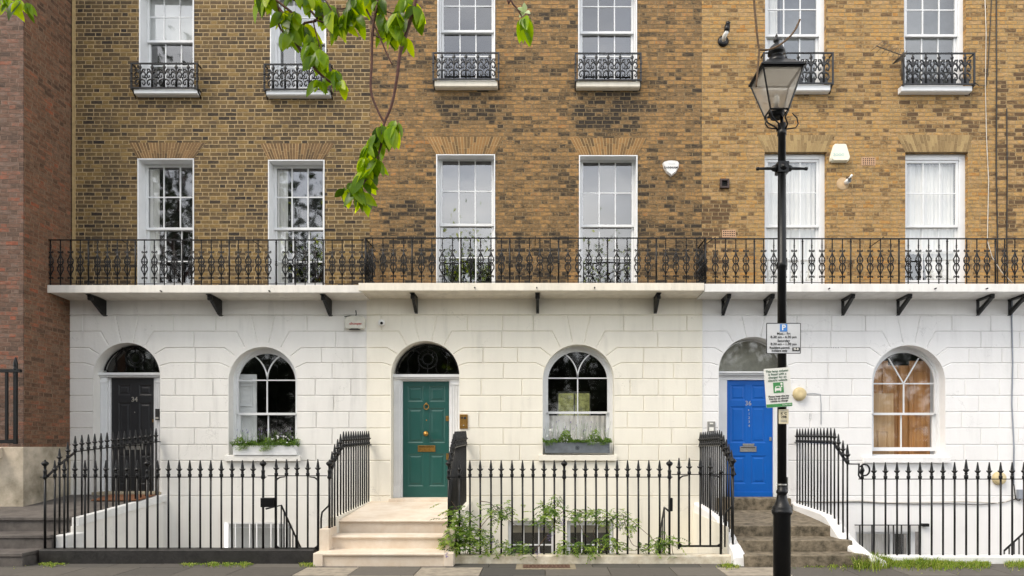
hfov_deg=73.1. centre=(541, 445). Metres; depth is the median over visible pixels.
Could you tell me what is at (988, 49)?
cable
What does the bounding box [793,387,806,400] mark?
wall light
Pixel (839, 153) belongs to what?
alarm box
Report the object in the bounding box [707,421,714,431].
entry phone
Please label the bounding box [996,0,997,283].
cable
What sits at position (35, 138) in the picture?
brick building
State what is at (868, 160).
air brick
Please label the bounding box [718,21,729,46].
security camera
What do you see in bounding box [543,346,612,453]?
window
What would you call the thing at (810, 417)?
air brick
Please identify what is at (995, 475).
wall light
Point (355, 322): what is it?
alarm box
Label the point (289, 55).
window
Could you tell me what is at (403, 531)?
front steps
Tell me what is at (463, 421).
entry phone
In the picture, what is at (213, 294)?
terraced house
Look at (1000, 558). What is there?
iron railing
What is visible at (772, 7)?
window
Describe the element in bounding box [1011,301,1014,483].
cable
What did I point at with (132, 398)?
front door
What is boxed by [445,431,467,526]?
stair railing
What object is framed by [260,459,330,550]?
iron gate
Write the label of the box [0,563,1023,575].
pavement
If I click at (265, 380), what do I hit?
window
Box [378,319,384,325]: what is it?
security camera
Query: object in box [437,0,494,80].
window
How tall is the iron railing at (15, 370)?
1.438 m
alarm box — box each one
[344,310,365,329]
[662,160,678,176]
[829,144,849,162]
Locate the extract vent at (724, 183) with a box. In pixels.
[720,179,728,188]
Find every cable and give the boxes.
[798,498,1016,504]
[974,0,991,85]
[985,2,1011,281]
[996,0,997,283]
[1006,108,1007,283]
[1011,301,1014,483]
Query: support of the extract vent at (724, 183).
attached to the terraced house at (899, 296)
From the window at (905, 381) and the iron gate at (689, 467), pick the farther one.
the window at (905, 381)
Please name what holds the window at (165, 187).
in the terraced house at (213, 294)
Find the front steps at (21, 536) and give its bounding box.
[0,491,165,566]
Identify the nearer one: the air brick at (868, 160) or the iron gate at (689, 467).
the iron gate at (689, 467)
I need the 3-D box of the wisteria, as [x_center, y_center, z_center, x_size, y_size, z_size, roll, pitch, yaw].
[0.270,1.287,10.369,3.910,1.120,0.734,0,0,0]
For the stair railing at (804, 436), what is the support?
on the front steps at (818, 537)
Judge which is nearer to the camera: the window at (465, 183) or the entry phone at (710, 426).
the entry phone at (710, 426)
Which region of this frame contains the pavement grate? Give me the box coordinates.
[516,564,575,569]
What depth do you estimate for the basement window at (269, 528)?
13.50 m
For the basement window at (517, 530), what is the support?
in the terraced house at (535, 257)
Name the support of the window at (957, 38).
in the terraced house at (899, 296)
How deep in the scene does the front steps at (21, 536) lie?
11.29 m
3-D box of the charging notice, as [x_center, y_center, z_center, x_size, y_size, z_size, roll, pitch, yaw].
[2.717,-0.664,7.930,0.330,0.468,0.060,0,0,0]
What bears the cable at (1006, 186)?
attached to the terraced house at (899, 296)
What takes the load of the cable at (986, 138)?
attached to the terraced house at (899, 296)
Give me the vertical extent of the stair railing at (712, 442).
1.747 m
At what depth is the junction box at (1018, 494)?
12.93 m
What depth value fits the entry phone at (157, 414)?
13.11 m
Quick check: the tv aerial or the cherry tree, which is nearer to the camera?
the cherry tree
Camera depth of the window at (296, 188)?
13.33 m
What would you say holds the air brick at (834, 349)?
attached to the terraced house at (899, 296)
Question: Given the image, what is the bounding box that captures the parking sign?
[766,323,800,353]
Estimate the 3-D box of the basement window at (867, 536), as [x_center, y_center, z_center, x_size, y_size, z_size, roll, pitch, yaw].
[6.539,2.317,13.310,1.452,1.707,0.820,0,0,0]
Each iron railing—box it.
[0,357,21,443]
[39,460,316,563]
[450,460,730,564]
[858,459,1023,563]
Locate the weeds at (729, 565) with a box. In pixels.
[718,559,824,569]
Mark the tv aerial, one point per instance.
(901, 57)
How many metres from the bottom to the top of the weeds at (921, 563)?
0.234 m
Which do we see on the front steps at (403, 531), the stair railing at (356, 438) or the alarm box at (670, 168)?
the stair railing at (356, 438)
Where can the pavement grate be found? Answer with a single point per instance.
(541, 566)
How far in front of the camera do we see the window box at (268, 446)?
12.88 m
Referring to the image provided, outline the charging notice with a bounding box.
[764,367,791,407]
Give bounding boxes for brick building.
[0,0,71,506]
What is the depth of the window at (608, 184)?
15.66 m
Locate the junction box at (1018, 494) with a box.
[1013,484,1022,500]
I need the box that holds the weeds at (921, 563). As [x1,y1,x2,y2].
[827,551,1023,571]
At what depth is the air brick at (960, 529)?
12.97 m
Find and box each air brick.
[722,230,735,236]
[804,413,815,418]
[828,347,839,351]
[861,157,875,164]
[957,526,967,532]
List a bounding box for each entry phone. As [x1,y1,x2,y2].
[155,409,159,419]
[460,414,467,428]
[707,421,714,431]
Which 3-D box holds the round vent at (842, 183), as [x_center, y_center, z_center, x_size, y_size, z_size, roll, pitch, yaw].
[5.701,-4.944,12.941,0.264,0.262,0.138,0,0,0]
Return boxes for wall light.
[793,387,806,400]
[992,472,1006,484]
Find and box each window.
[137,158,193,284]
[139,0,193,86]
[223,523,288,547]
[233,348,296,442]
[268,160,324,284]
[270,0,325,90]
[436,154,494,282]
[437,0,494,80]
[508,521,552,552]
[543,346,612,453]
[567,521,612,552]
[578,0,636,78]
[579,155,637,282]
[765,0,823,84]
[765,155,824,283]
[855,523,928,553]
[872,347,938,455]
[904,0,962,85]
[905,155,964,283]
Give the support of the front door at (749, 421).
in the terraced house at (899, 296)
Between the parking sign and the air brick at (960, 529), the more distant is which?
the air brick at (960, 529)
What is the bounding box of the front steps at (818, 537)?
[693,496,886,567]
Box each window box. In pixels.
[230,428,299,454]
[542,421,611,452]
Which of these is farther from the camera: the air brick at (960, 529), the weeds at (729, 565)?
the air brick at (960, 529)
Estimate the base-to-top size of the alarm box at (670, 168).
0.290 m
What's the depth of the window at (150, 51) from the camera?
13.27 m
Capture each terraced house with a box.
[47,0,369,547]
[359,0,707,552]
[697,0,1023,553]
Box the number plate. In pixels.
[779,409,788,423]
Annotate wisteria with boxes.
[429,494,690,563]
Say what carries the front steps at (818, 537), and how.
attached to the terraced house at (899, 296)
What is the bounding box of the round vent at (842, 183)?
[837,174,852,189]
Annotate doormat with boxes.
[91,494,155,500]
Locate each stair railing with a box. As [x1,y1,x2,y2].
[47,428,160,533]
[326,431,370,527]
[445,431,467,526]
[698,430,735,543]
[794,428,857,538]
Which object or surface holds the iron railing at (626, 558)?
on the pavement
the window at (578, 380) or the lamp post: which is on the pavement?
the lamp post
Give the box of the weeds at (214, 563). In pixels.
[13,561,314,567]
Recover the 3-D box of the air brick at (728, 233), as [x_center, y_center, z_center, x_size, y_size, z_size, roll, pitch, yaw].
[3.540,-3.992,13.002,0.254,0.143,0.016,0,0,0]
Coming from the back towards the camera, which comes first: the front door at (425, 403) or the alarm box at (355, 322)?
the front door at (425, 403)
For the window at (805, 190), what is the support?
in the terraced house at (899, 296)
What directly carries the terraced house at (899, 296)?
on the basement area floor
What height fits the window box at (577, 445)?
0.628 m
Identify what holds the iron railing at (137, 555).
on the pavement
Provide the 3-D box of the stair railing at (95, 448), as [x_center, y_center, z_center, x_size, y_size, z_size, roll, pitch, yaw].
[-7.319,0.518,11.730,0.087,1.684,2.622,0,0,7]
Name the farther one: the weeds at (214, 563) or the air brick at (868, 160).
the air brick at (868, 160)
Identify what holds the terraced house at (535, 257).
on the basement area floor
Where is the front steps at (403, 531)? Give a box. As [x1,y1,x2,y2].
[313,497,471,566]
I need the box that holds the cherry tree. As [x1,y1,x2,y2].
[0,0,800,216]
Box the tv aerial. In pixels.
[871,41,907,79]
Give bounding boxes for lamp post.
[748,33,807,575]
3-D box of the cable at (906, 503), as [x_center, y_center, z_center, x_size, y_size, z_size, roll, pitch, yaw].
[6.859,1.056,12.950,4.153,0.130,0.014,0,0,0]
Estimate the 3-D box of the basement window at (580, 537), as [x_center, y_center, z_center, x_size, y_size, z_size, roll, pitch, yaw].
[0.921,2.241,13.350,1.073,1.857,0.540,0,0,0]
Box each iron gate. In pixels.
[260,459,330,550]
[669,458,735,553]
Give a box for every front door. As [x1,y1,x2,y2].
[112,378,153,490]
[403,381,448,496]
[727,380,772,496]

